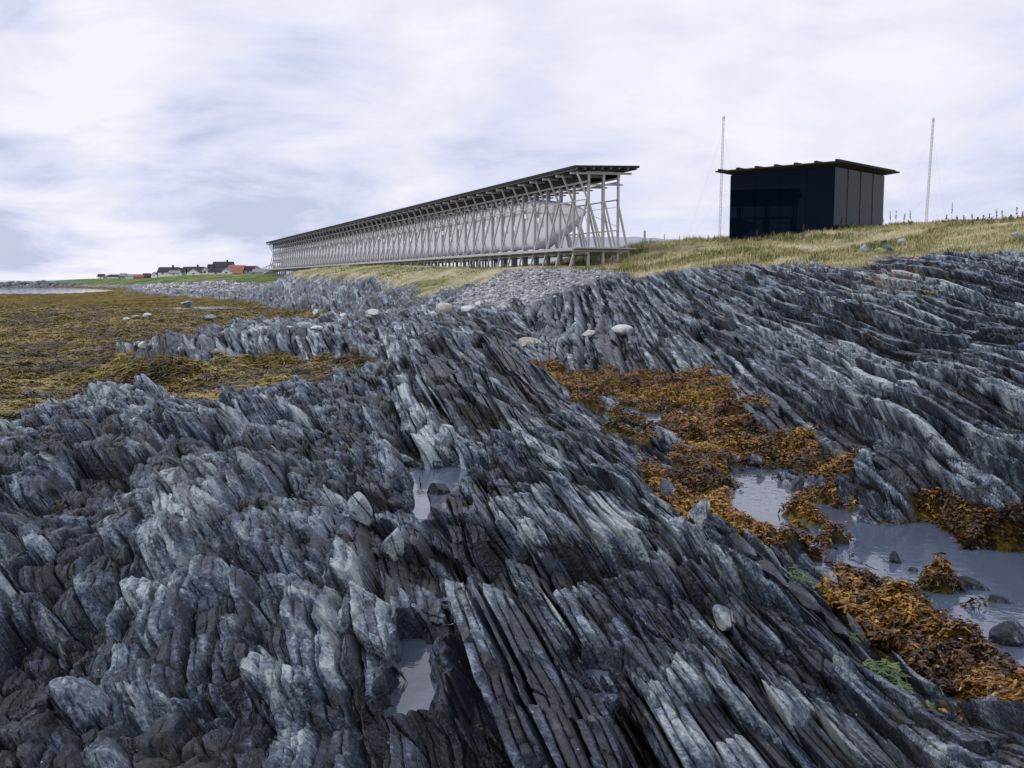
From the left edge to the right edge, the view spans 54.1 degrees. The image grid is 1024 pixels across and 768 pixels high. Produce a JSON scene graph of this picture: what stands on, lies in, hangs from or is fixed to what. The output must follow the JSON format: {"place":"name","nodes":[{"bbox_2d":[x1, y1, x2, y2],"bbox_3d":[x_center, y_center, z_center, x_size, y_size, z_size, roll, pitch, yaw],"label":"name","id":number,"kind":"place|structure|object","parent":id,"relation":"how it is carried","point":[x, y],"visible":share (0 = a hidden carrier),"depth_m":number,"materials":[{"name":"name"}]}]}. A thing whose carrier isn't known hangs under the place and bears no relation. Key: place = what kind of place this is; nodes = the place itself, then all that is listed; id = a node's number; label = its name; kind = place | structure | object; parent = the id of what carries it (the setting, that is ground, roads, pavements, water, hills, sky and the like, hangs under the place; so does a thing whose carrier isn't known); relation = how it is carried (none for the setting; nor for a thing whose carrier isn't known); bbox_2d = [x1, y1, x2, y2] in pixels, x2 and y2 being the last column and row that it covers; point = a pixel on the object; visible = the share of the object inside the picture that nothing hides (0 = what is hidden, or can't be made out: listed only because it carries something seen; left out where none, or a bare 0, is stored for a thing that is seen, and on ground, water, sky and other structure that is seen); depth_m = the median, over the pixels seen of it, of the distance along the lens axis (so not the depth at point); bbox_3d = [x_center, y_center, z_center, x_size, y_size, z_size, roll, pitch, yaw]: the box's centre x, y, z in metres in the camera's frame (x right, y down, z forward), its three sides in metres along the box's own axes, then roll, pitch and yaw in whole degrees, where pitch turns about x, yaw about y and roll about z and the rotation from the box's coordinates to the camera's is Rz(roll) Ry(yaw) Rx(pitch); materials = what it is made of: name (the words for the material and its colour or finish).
{"place":"outdoors","nodes":[
{"label":"outdoors","id":0,"kind":"place"},
{"bbox_2d":[0,280,238,398],"bbox_3d":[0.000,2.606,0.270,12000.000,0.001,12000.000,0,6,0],"label":"sea water","id":1,"kind":"structure","parent":0,"point":[37,290],"depth_m":228.34,"materials":[{"name":"grey liquid"}]},
{"bbox_2d":[0,280,92,287],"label":"stone breakwater","id":2,"kind":"object","parent":1,"relation":"in","point":[31,284],"visible":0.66,"depth_m":350.32,"materials":[{"name":"grey stone"}]},
{"bbox_2d":[213,260,234,267],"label":"house","id":3,"kind":"structure","parent":0,"point":[226,264],"depth_m":464.88,"materials":[{"name":"tile"}]},
{"bbox_2d":[140,267,618,308],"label":"shingle","id":4,"kind":"object","parent":0,"point":[222,285],"visible":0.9,"depth_m":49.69,"materials":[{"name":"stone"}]},
{"bbox_2d":[475,301,483,306],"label":"boulder","id":5,"kind":"object","parent":4,"relation":"on","point":[477,303],"visible":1,"depth_m":40.05,"materials":[{"name":"white stone"}]},
{"bbox_2d":[383,639,436,715],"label":"pool water","id":6,"kind":"structure","parent":0,"point":[416,691],"depth_m":4.29,"materials":[{"name":"grey liquid"}]},
{"bbox_2d":[390,466,490,518],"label":"pool water","id":7,"kind":"structure","parent":0,"point":[450,477],"depth_m":8.62,"materials":[{"name":"grey liquid"}]},
{"bbox_2d":[399,491,414,511],"bbox_3d":[-0.789,0.887,7.540,0.114,0.173,0.089,1,6,10],"label":"boulder","id":8,"kind":"object","parent":7,"relation":"in","point":[407,498],"visible":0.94,"depth_m":7.51,"materials":[{"name":"stone"}]},
{"bbox_2d":[427,483,449,494],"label":"boulder","id":9,"kind":"object","parent":7,"relation":"in","point":[438,488],"visible":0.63,"depth_m":8.15,"materials":[{"name":"stone"}]},
{"bbox_2d":[433,460,443,468],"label":"boulder","id":10,"kind":"object","parent":7,"relation":"in","point":[438,464],"visible":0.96,"depth_m":9.25,"materials":[{"name":"stone"}]},
{"bbox_2d":[467,467,477,477],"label":"boulder","id":11,"kind":"object","parent":7,"relation":"in","point":[473,470],"visible":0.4,"depth_m":8.81,"materials":[{"name":"stone"}]},
{"bbox_2d":[0,250,1023,767],"bbox_3d":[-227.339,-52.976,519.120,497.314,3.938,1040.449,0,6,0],"label":"bedrock ground","id":12,"kind":"structure","parent":0,"point":[206,582],"depth_m":6.40,"materials":[{"name":"grey stone"}]},
{"bbox_2d":[138,341,146,348],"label":"boulder","id":13,"kind":"object","parent":12,"relation":"on","point":[142,344],"visible":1,"depth_m":26.51,"materials":[{"name":"white stone"}]},
{"bbox_2d":[296,322,311,328],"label":"boulder","id":14,"kind":"object","parent":12,"relation":"on","point":[302,324],"visible":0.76,"depth_m":32.47,"materials":[{"name":"grey stone"}]},
{"bbox_2d":[310,325,322,330],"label":"boulder","id":15,"kind":"object","parent":12,"relation":"on","point":[317,327],"visible":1,"depth_m":31.59,"materials":[{"name":"white stone"}]},
{"bbox_2d":[342,492,372,526],"bbox_3d":[-1.077,0.874,6.945,0.219,0.261,0.133,-9,7,-9],"label":"boulder","id":16,"kind":"object","parent":12,"relation":"on","point":[358,509],"visible":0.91,"depth_m":6.90,"materials":[{"name":"stone"}]},
{"bbox_2d":[365,309,379,314],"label":"boulder","id":17,"kind":"object","parent":12,"relation":"on","point":[373,311],"visible":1,"depth_m":39.04,"materials":[{"name":"white stone"}]},
{"bbox_2d":[381,527,403,560],"bbox_3d":[-0.753,1.027,6.305,0.156,0.295,0.079,17,19,18],"label":"boulder","id":18,"kind":"object","parent":12,"relation":"on","point":[393,545],"visible":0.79,"depth_m":6.26,"materials":[{"name":"stone"}]},
{"bbox_2d":[390,463,413,492],"bbox_3d":[-0.891,0.794,8.195,0.202,0.282,0.199,4,15,-12],"label":"boulder","id":19,"kind":"object","parent":12,"relation":"on","point":[402,479],"visible":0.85,"depth_m":8.11,"materials":[{"name":"stone"}]},
{"bbox_2d":[434,424,454,446],"bbox_3d":[-0.647,0.501,9.686,0.186,0.224,0.156,3,6,24],"label":"boulder","id":20,"kind":"object","parent":12,"relation":"on","point":[445,435],"visible":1,"depth_m":9.64,"materials":[{"name":"stone"}]},
{"bbox_2d":[436,302,452,313],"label":"boulder","id":21,"kind":"object","parent":12,"relation":"on","point":[446,308],"visible":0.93,"depth_m":33.94,"materials":[{"name":"beige stone"}]},
{"bbox_2d":[461,305,474,312],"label":"boulder","id":22,"kind":"object","parent":12,"relation":"on","point":[467,308],"visible":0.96,"depth_m":38.46,"materials":[{"name":"white stone"}]},
{"bbox_2d":[0,285,1023,716],"bbox_3d":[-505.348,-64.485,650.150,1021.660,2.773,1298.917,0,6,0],"label":"seaweed mat","id":23,"kind":"object","parent":12,"relation":"on","point":[112,297],"visible":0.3,"depth_m":25.20,"materials":[{"name":"brown plant"}]},
{"bbox_2d":[143,313,152,317],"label":"boulder","id":24,"kind":"object","parent":23,"relation":"on","point":[147,315],"visible":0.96,"depth_m":61.13,"materials":[{"name":"white stone"}]},
{"bbox_2d":[0,302,372,420],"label":"seaweed","id":25,"kind":"object","parent":23,"relation":"on","point":[213,393],"visible":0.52,"depth_m":27.53,"materials":[{"name":"brown plant"}]},
{"bbox_2d":[181,300,192,305],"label":"boulder","id":26,"kind":"object","parent":23,"relation":"on","point":[188,303],"visible":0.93,"depth_m":100.45,"materials":[{"name":"stone"}]},
{"bbox_2d":[205,314,215,320],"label":"boulder","id":27,"kind":"object","parent":23,"relation":"on","point":[210,317],"visible":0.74,"depth_m":58.47,"materials":[{"name":"stone"}]},
{"bbox_2d":[313,309,320,315],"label":"boulder","id":28,"kind":"object","parent":23,"relation":"on","point":[315,311],"visible":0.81,"depth_m":62.24,"materials":[{"name":"beige stone"}]},
{"bbox_2d":[529,356,1023,722],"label":"wrack","id":29,"kind":"object","parent":23,"relation":"on","point":[862,593],"visible":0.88,"depth_m":9.46,"materials":[{"name":"brown plant"}]},
{"bbox_2d":[746,452,762,467],"bbox_3d":[3.087,0.976,12.905,0.170,0.182,0.614,34,4,-11],"label":"rock slab","id":30,"kind":"object","parent":29,"relation":"on","point":[755,456],"visible":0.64,"depth_m":12.76,"materials":[{"name":"stone"}]},
{"bbox_2d":[812,477,827,489],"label":"boulder","id":31,"kind":"object","parent":29,"relation":"on","point":[819,481],"visible":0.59,"depth_m":10.85,"materials":[{"name":"stone"}]},
{"bbox_2d":[789,475,805,490],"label":"boulder","id":32,"kind":"object","parent":23,"relation":"on","point":[800,480],"visible":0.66,"depth_m":11.22,"materials":[{"name":"stone"}]},
{"bbox_2d":[939,658,962,673],"bbox_3d":[2.639,1.690,6.024,0.083,0.098,0.245,34,4,-11],"label":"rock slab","id":33,"kind":"object","parent":23,"relation":"on","point":[961,671],"visible":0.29,"depth_m":5.95,"materials":[{"name":"stone"}]},
{"bbox_2d":[518,337,540,346],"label":"boulder","id":34,"kind":"object","parent":12,"relation":"on","point":[524,341],"visible":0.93,"depth_m":26.82,"materials":[{"name":"beige stone"}]},
{"bbox_2d":[581,330,595,337],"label":"boulder","id":35,"kind":"object","parent":12,"relation":"on","point":[589,333],"visible":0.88,"depth_m":29.60,"materials":[{"name":"white stone"}]},
{"bbox_2d":[611,324,633,336],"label":"boulder","id":36,"kind":"object","parent":12,"relation":"on","point":[619,330],"visible":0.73,"depth_m":30.72,"materials":[{"name":"white stone"}]},
{"bbox_2d":[660,479,674,496],"bbox_3d":[1.145,0.774,7.404,0.079,0.116,0.287,34,4,-11],"label":"rock slab","id":37,"kind":"object","parent":12,"relation":"on","point":[667,487],"visible":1,"depth_m":7.35,"materials":[{"name":"stone"}]},
{"bbox_2d":[668,516,685,526],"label":"boulder","id":38,"kind":"object","parent":12,"relation":"on","point":[680,521],"visible":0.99,"depth_m":6.60,"materials":[{"name":"stone"}]},
{"bbox_2d":[689,499,710,529],"bbox_3d":[1.246,0.852,6.649,0.132,0.210,0.041,29,17,20],"label":"boulder","id":39,"kind":"object","parent":12,"relation":"on","point":[699,511],"visible":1,"depth_m":6.63,"materials":[{"name":"stone"}]},
{"bbox_2d":[710,515,732,535],"bbox_3d":[1.451,0.977,6.962,0.116,0.083,0.400,34,4,-11],"label":"rock slab","id":40,"kind":"object","parent":12,"relation":"on","point":[726,530],"visible":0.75,"depth_m":6.85,"materials":[{"name":"stone"}]},
{"bbox_2d":[713,604,735,630],"bbox_3d":[1.129,1.255,5.379,0.144,0.106,0.258,30,12,9],"label":"boulder","id":41,"kind":"object","parent":12,"relation":"on","point":[724,617],"visible":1,"depth_m":5.33,"materials":[{"name":"stone"}]},
{"bbox_2d":[729,533,756,559],"bbox_3d":[1.431,1.012,6.257,0.107,0.101,0.399,34,4,-11],"label":"rock slab","id":42,"kind":"object","parent":12,"relation":"on","point":[740,545],"visible":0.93,"depth_m":6.17,"materials":[{"name":"stone"}]},
{"bbox_2d":[755,559,788,587],"bbox_3d":[1.529,1.120,5.918,0.093,0.082,0.428,-1,6,-9],"label":"rock slab","id":43,"kind":"object","parent":12,"relation":"on","point":[772,572],"visible":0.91,"depth_m":5.86,"materials":[{"name":"stone"}]},
{"bbox_2d":[786,581,819,612],"bbox_3d":[1.699,1.246,5.874,0.129,0.088,0.459,34,4,-11],"label":"rock slab","id":44,"kind":"object","parent":12,"relation":"on","point":[804,598],"visible":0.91,"depth_m":5.79,"materials":[{"name":"stone"}]},
{"bbox_2d":[641,445,1023,724],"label":"green weed","id":45,"kind":"object","parent":12,"relation":"on","point":[878,670],"visible":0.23,"depth_m":5.27,"materials":[{"name":"green plant"}]},
{"bbox_2d":[825,616,850,639],"bbox_3d":[1.854,1.386,5.727,0.103,0.053,0.260,34,4,-11],"label":"rock slab","id":46,"kind":"object","parent":12,"relation":"on","point":[836,627],"visible":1,"depth_m":5.66,"materials":[{"name":"stone"}]},
{"bbox_2d":[0,0,1023,279],"label":"sky","id":47,"kind":"structure","parent":0,"point":[137,136],"materials":[{"name":"white"}]},
{"bbox_2d":[55,214,1023,296],"bbox_3d":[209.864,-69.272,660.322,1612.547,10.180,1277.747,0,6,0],"label":"grass terrain","id":48,"kind":"structure","parent":0,"point":[255,278],"depth_m":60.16,"materials":[{"name":"green plant"}]},
{"bbox_2d":[97,274,104,278],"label":"house","id":49,"kind":"structure","parent":48,"relation":"on","point":[100,276],"depth_m":942.64,"materials":[{"name":"tile"}]},
{"bbox_2d":[107,274,118,278],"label":"house","id":50,"kind":"structure","parent":48,"relation":"on","point":[111,276],"depth_m":941.03,"materials":[{"name":"tile"}]},
{"bbox_2d":[119,273,126,278],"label":"house","id":51,"kind":"structure","parent":48,"relation":"on","point":[122,275],"depth_m":942.28,"materials":[{"name":"grey glass"}]},
{"bbox_2d":[125,274,134,278],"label":"house","id":52,"kind":"structure","parent":48,"relation":"on","point":[129,276],"depth_m":941.97,"materials":[{"name":"white glass"}]},
{"bbox_2d":[133,274,143,278],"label":"house","id":53,"kind":"structure","parent":48,"relation":"on","point":[135,276],"depth_m":940.93,"materials":[{"name":"red tile"}]},
{"bbox_2d":[142,273,150,277],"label":"house","id":54,"kind":"structure","parent":48,"relation":"on","point":[146,275],"depth_m":942.41,"materials":[{"name":"tile"}]},
{"bbox_2d":[150,272,156,277],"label":"house","id":55,"kind":"structure","parent":48,"relation":"on","point":[153,275],"depth_m":694.33,"materials":[{"name":"white glass"}]},
{"bbox_2d":[157,265,180,276],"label":"house","id":56,"kind":"structure","parent":48,"relation":"on","point":[162,271],"depth_m":424.76,"materials":[{"name":"tile"}]},
{"bbox_2d":[167,270,182,275],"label":"house","id":57,"kind":"structure","parent":48,"relation":"on","point":[175,272],"depth_m":401.21,"materials":[{"name":"white glass"}]},
{"bbox_2d":[180,268,186,275],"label":"house","id":58,"kind":"structure","parent":48,"relation":"on","point":[184,270],"depth_m":436.52,"materials":[{"name":"tile"}]},
{"bbox_2d":[183,265,203,274],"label":"house","id":59,"kind":"structure","parent":48,"relation":"on","point":[197,267],"depth_m":446.21,"materials":[{"name":"tile"}]},
{"bbox_2d":[186,268,203,274],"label":"house","id":60,"kind":"structure","parent":48,"relation":"on","point":[194,271],"depth_m":420.31,"materials":[{"name":"tile"}]},
{"bbox_2d":[201,267,208,274],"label":"house","id":61,"kind":"structure","parent":48,"relation":"on","point":[205,270],"depth_m":436.39,"materials":[{"name":"white glass"}]},
{"bbox_2d":[207,264,214,268],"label":"house","id":62,"kind":"structure","parent":48,"relation":"on","point":[210,266],"depth_m":456.45,"materials":[{"name":"tile"}]},
{"bbox_2d":[208,268,224,273],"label":"house","id":63,"kind":"structure","parent":48,"relation":"on","point":[214,270],"depth_m":420.52,"materials":[{"name":"tile"}]},
{"bbox_2d":[221,268,232,273],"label":"house","id":64,"kind":"structure","parent":48,"relation":"on","point":[226,271],"depth_m":406.12,"materials":[{"name":"white glass"}]},
{"bbox_2d":[228,265,244,269],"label":"house","id":65,"kind":"structure","parent":48,"relation":"on","point":[236,267],"depth_m":445.66,"materials":[{"name":"red tile"}]},
{"bbox_2d":[232,270,243,273],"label":"house","id":66,"kind":"structure","parent":48,"relation":"on","point":[238,272],"depth_m":416.66,"materials":[{"name":"red tile"}]},
{"bbox_2d":[243,266,254,273],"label":"house","id":67,"kind":"structure","parent":48,"relation":"on","point":[247,269],"depth_m":445.54,"materials":[{"name":"tile"}]},
{"bbox_2d":[252,269,264,273],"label":"house","id":68,"kind":"structure","parent":48,"relation":"on","point":[256,271],"depth_m":395.93,"materials":[{"name":"glass"}]},
{"bbox_2d":[262,165,639,276],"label":"memorial hall","id":69,"kind":"structure","parent":48,"relation":"on","point":[516,218],"depth_m":75.14,"materials":[{"name":"grey wood"}]},
{"bbox_2d":[643,230,645,243],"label":"fence post","id":70,"kind":"object","parent":48,"relation":"on","point":[644,235],"visible":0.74,"depth_m":83.11,"materials":[{"name":"grey wood"}]},
{"bbox_2d":[695,116,730,237],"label":"radio mast","id":71,"kind":"object","parent":48,"relation":"on","point":[723,117],"visible":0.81,"depth_m":110.21,"materials":[{"name":"grey metal"}]},
{"bbox_2d":[715,159,899,241],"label":"glass pavilion","id":72,"kind":"structure","parent":48,"relation":"on","point":[795,197],"depth_m":63.49,"materials":[{"name":"black glass"}]},
{"bbox_2d":[860,244,868,251],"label":"boulder","id":73,"kind":"object","parent":48,"relation":"on","point":[864,247],"visible":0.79,"depth_m":45.28,"materials":[{"name":"grey stone"}]},
{"bbox_2d":[885,245,893,252],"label":"boulder","id":74,"kind":"object","parent":48,"relation":"on","point":[888,248],"visible":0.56,"depth_m":42.45,"materials":[{"name":"stone"}]},
{"bbox_2d":[897,238,906,244],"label":"boulder","id":75,"kind":"object","parent":48,"relation":"on","point":[901,240],"visible":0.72,"depth_m":46.11,"materials":[{"name":"grey stone"}]},
{"bbox_2d":[896,117,943,222],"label":"radio mast","id":76,"kind":"object","parent":48,"relation":"on","point":[929,168],"visible":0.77,"depth_m":110.15,"materials":[{"name":"grey metal"}]},
{"bbox_2d":[1011,232,1022,236],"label":"boulder","id":77,"kind":"object","parent":48,"relation":"on","point":[1016,234],"visible":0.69,"depth_m":38.12,"materials":[{"name":"grey stone"}]},
{"bbox_2d":[584,669,618,690],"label":"pool water","id":78,"kind":"structure","parent":0,"point":[596,673],"depth_m":4.49,"materials":[{"name":"grey liquid"}]},
{"bbox_2d":[539,236,681,262],"bbox_3d":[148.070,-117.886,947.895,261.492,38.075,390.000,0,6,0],"label":"walkway","id":79,"kind":"structure","parent":0,"point":[622,242],"depth_m":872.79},
{"bbox_2d":[598,403,675,421],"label":"pool water","id":80,"kind":"structure","parent":0,"point":[652,416],"depth_m":17.95,"materials":[{"name":"grey liquid"}]},
{"bbox_2d":[722,466,1023,702],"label":"pool water","id":81,"kind":"structure","parent":0,"point":[918,544],"depth_m":8.63,"materials":[{"name":"grey liquid"}]},
{"bbox_2d":[889,551,901,563],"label":"boulder","id":82,"kind":"object","parent":81,"relation":"in","point":[894,557],"visible":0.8,"depth_m":8.37,"materials":[{"name":"stone"}]},
{"bbox_2d":[908,567,917,571],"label":"boulder","id":83,"kind":"object","parent":81,"relation":"in","point":[913,569],"visible":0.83,"depth_m":8.13,"materials":[{"name":"stone"}]},
{"bbox_2d":[958,576,989,590],"bbox_3d":[3.530,1.558,7.695,0.246,0.113,0.126,20,15,29],"label":"boulder","id":84,"kind":"object","parent":81,"relation":"in","point":[970,583],"visible":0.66,"depth_m":7.66,"materials":[{"name":"stone"}]},
{"bbox_2d":[987,594,1014,604],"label":"boulder","id":85,"kind":"object","parent":81,"relation":"in","point":[994,598],"visible":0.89,"depth_m":7.34,"materials":[{"name":"stone"}]},
{"bbox_2d":[988,620,1023,645],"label":"boulder","id":86,"kind":"object","parent":81,"relation":"in","point":[1009,633],"visible":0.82,"depth_m":6.47,"materials":[{"name":"stone"}]}
]}

